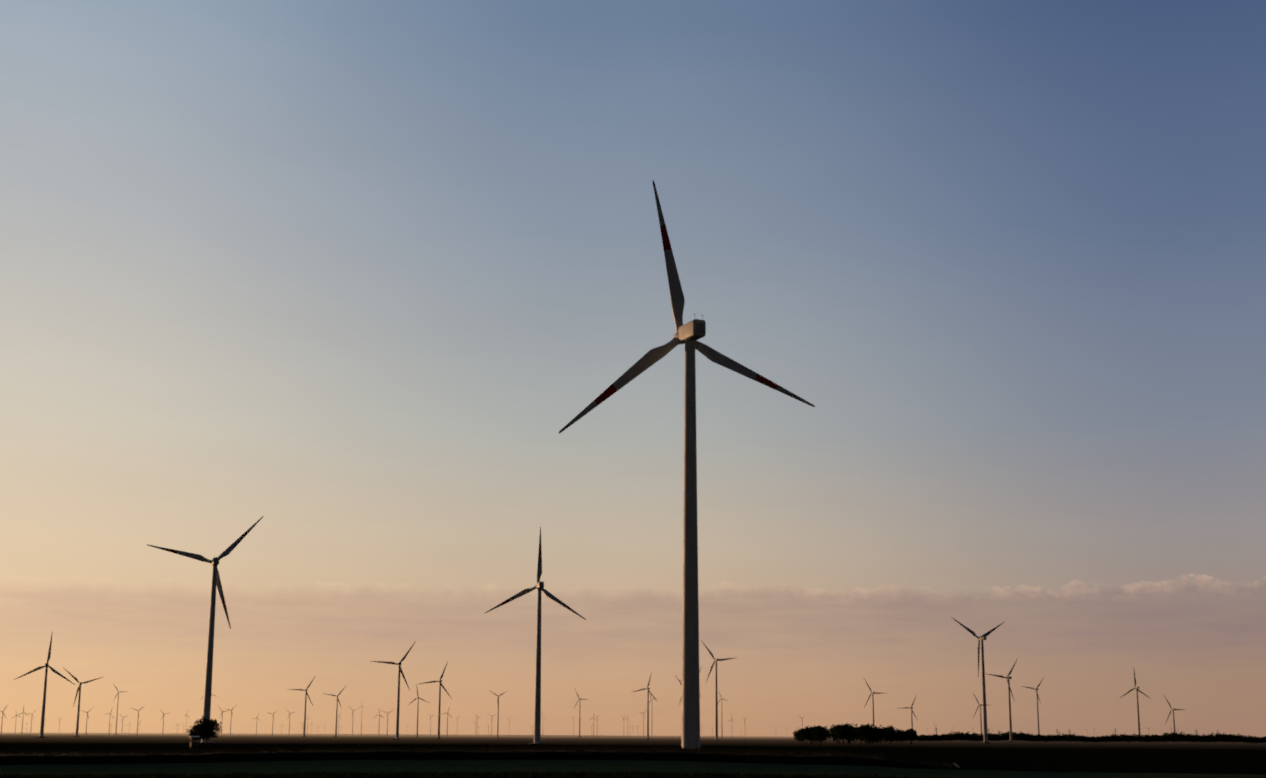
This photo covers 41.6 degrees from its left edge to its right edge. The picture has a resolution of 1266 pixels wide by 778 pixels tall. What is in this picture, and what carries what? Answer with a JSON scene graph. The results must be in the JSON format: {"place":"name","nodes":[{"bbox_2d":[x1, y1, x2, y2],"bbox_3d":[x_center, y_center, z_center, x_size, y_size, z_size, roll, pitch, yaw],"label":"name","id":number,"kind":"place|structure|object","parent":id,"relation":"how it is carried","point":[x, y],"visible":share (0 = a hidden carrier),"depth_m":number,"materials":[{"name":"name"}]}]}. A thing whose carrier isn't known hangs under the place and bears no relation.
{"place":"outdoors","nodes":[
{"label":"outdoors","id":0,"kind":"place"},
{"bbox_2d":[0,744,960,769],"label":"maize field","id":1,"kind":"structure","parent":0,"point":[238,754],"depth_m":279.42,"materials":[{"name":"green plant"}]},
{"bbox_2d":[0,769,1002,777],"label":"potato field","id":2,"kind":"structure","parent":0,"point":[492,774],"depth_m":208.30,"materials":[{"name":"green plant"}]},
{"bbox_2d":[0,732,1265,777],"bbox_3d":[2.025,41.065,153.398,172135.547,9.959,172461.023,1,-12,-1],"label":"ground","id":3,"kind":"structure","parent":0,"point":[1056,759],"depth_m":476.18,"materials":[{"name":"soil"}]},
{"bbox_2d":[0,706,6,733],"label":"wind turbine","id":4,"kind":"object","parent":3,"relation":"on","point":[2,719],"visible":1,"depth_m":7128.48,"materials":[{"name":"paint"}]},
{"bbox_2d":[14,631,74,736],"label":"wind turbine","id":5,"kind":"object","parent":3,"relation":"on","point":[44,696],"visible":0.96,"depth_m":2037.18,"materials":[{"name":"paint"}]},
{"bbox_2d":[64,668,101,735],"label":"wind turbine","id":6,"kind":"object","parent":3,"relation":"on","point":[78,711],"visible":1,"depth_m":2829.09,"materials":[{"name":"paint"}]},
{"bbox_2d":[113,685,128,734],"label":"wind turbine","id":7,"kind":"object","parent":3,"relation":"on","point":[117,708],"visible":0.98,"depth_m":7193.72,"materials":[{"name":"paint"}]},
{"bbox_2d":[189,736,199,750],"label":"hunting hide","id":8,"kind":"object","parent":3,"relation":"on","point":[194,744],"visible":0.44,"depth_m":322.98,"materials":[{"name":"brown wood"}]},
{"bbox_2d":[186,716,221,742],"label":"tree by turbine","id":9,"kind":"object","parent":3,"relation":"on","point":[204,728],"visible":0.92,"depth_m":972.18,"materials":[{"name":"brown plant"}]},
{"bbox_2d":[147,516,262,742],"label":"wind turbine","id":10,"kind":"object","parent":3,"relation":"on","point":[214,562],"visible":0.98,"depth_m":1015.08,"materials":[{"name":"paint"}]},
{"bbox_2d":[288,675,315,736],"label":"wind turbine","id":11,"kind":"object","parent":3,"relation":"on","point":[306,694],"visible":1,"depth_m":4099.20,"materials":[{"name":"paint"}]},
{"bbox_2d":[326,685,346,736],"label":"wind turbine","id":12,"kind":"object","parent":3,"relation":"on","point":[336,710],"visible":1,"depth_m":4367.18,"materials":[{"name":"paint"}]},
{"bbox_2d":[372,641,415,738],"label":"wind turbine","id":13,"kind":"object","parent":3,"relation":"on","point":[398,701],"visible":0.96,"depth_m":1995.78,"materials":[{"name":"paint"}]},
{"bbox_2d":[407,684,429,736],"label":"wind turbine","id":14,"kind":"object","parent":3,"relation":"on","point":[417,710],"visible":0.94,"depth_m":5325.64,"materials":[{"name":"paint"}]},
{"bbox_2d":[419,661,451,737],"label":"wind turbine","id":15,"kind":"object","parent":3,"relation":"on","point":[440,684],"visible":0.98,"depth_m":2580.25,"materials":[{"name":"paint"}]},
{"bbox_2d":[490,690,507,736],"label":"wind turbine","id":16,"kind":"object","parent":3,"relation":"on","point":[498,711],"visible":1,"depth_m":6243.21,"materials":[{"name":"paint"}]},
{"bbox_2d":[484,527,585,743],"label":"wind turbine","id":17,"kind":"object","parent":3,"relation":"on","point":[539,585],"visible":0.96,"depth_m":1146.67,"materials":[{"name":"paint"}]},
{"bbox_2d":[574,688,588,736],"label":"wind turbine","id":18,"kind":"object","parent":3,"relation":"on","point":[579,711],"visible":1,"depth_m":6259.49,"materials":[{"name":"paint"}]},
{"bbox_2d":[634,672,656,738],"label":"wind turbine","id":19,"kind":"object","parent":3,"relation":"on","point":[647,688],"visible":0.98,"depth_m":3245.58,"materials":[{"name":"paint"}]},
{"bbox_2d":[558,181,814,749],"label":"wind turbine","id":20,"kind":"object","parent":3,"relation":"on","point":[690,334],"visible":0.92,"depth_m":417.82,"materials":[{"name":"paint"}]},
{"bbox_2d":[701,640,733,739],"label":"wind turbine","id":21,"kind":"object","parent":3,"relation":"on","point":[716,714],"visible":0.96,"depth_m":2567.19,"materials":[{"name":"paint"}]},
{"bbox_2d":[793,722,917,744],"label":"trees","id":22,"kind":"object","parent":3,"relation":"on","point":[849,733],"visible":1,"depth_m":1294.76,"materials":[{"name":"brown plant"}]},
{"bbox_2d":[863,677,881,723],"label":"wind turbine","id":23,"kind":"object","parent":3,"relation":"on","point":[872,693],"visible":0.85,"depth_m":3641.15,"materials":[{"name":"paint"}]},
{"bbox_2d":[904,697,916,728],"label":"wind turbine","id":24,"kind":"object","parent":3,"relation":"on","point":[911,707],"visible":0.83,"depth_m":4942.66,"materials":[{"name":"paint"}]},
{"bbox_2d":[951,617,1003,742],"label":"wind turbine","id":25,"kind":"object","parent":3,"relation":"on","point":[982,637],"visible":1,"depth_m":1809.33,"materials":[{"name":"paint"}]},
{"bbox_2d":[973,693,986,732],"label":"wind turbine","id":26,"kind":"object","parent":3,"relation":"on","point":[980,705],"visible":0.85,"depth_m":4906.86,"materials":[{"name":"paint"}]},
{"bbox_2d":[988,658,1017,740],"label":"wind turbine","id":27,"kind":"object","parent":3,"relation":"on","point":[1009,690],"visible":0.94,"depth_m":2675.12,"materials":[{"name":"paint"}]},
{"bbox_2d":[1022,678,1043,734],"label":"wind turbine","id":28,"kind":"object","parent":3,"relation":"on","point":[1036,689],"visible":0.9,"depth_m":3555.60,"materials":[{"name":"paint"}]},
{"bbox_2d":[885,731,1265,741],"bbox_3d":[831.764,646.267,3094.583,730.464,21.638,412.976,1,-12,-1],"label":"tree belt","id":29,"kind":"object","parent":3,"relation":"on","point":[1163,737],"visible":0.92,"depth_m":3006.72,"materials":[{"name":"brown plant"}]},
{"bbox_2d":[1119,671,1150,735],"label":"wind turbine","id":30,"kind":"object","parent":3,"relation":"on","point":[1137,690],"visible":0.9,"depth_m":3432.42,"materials":[{"name":"paint"}]},
{"bbox_2d":[1165,697,1184,731],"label":"wind turbine","id":31,"kind":"object","parent":3,"relation":"on","point":[1173,709],"visible":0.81,"depth_m":3836.83,"materials":[{"name":"paint"}]},
{"bbox_2d":[0,0,1265,736],"label":"sky","id":32,"kind":"structure","parent":0,"point":[348,276],"materials":[{"name":"blue"}]}
]}

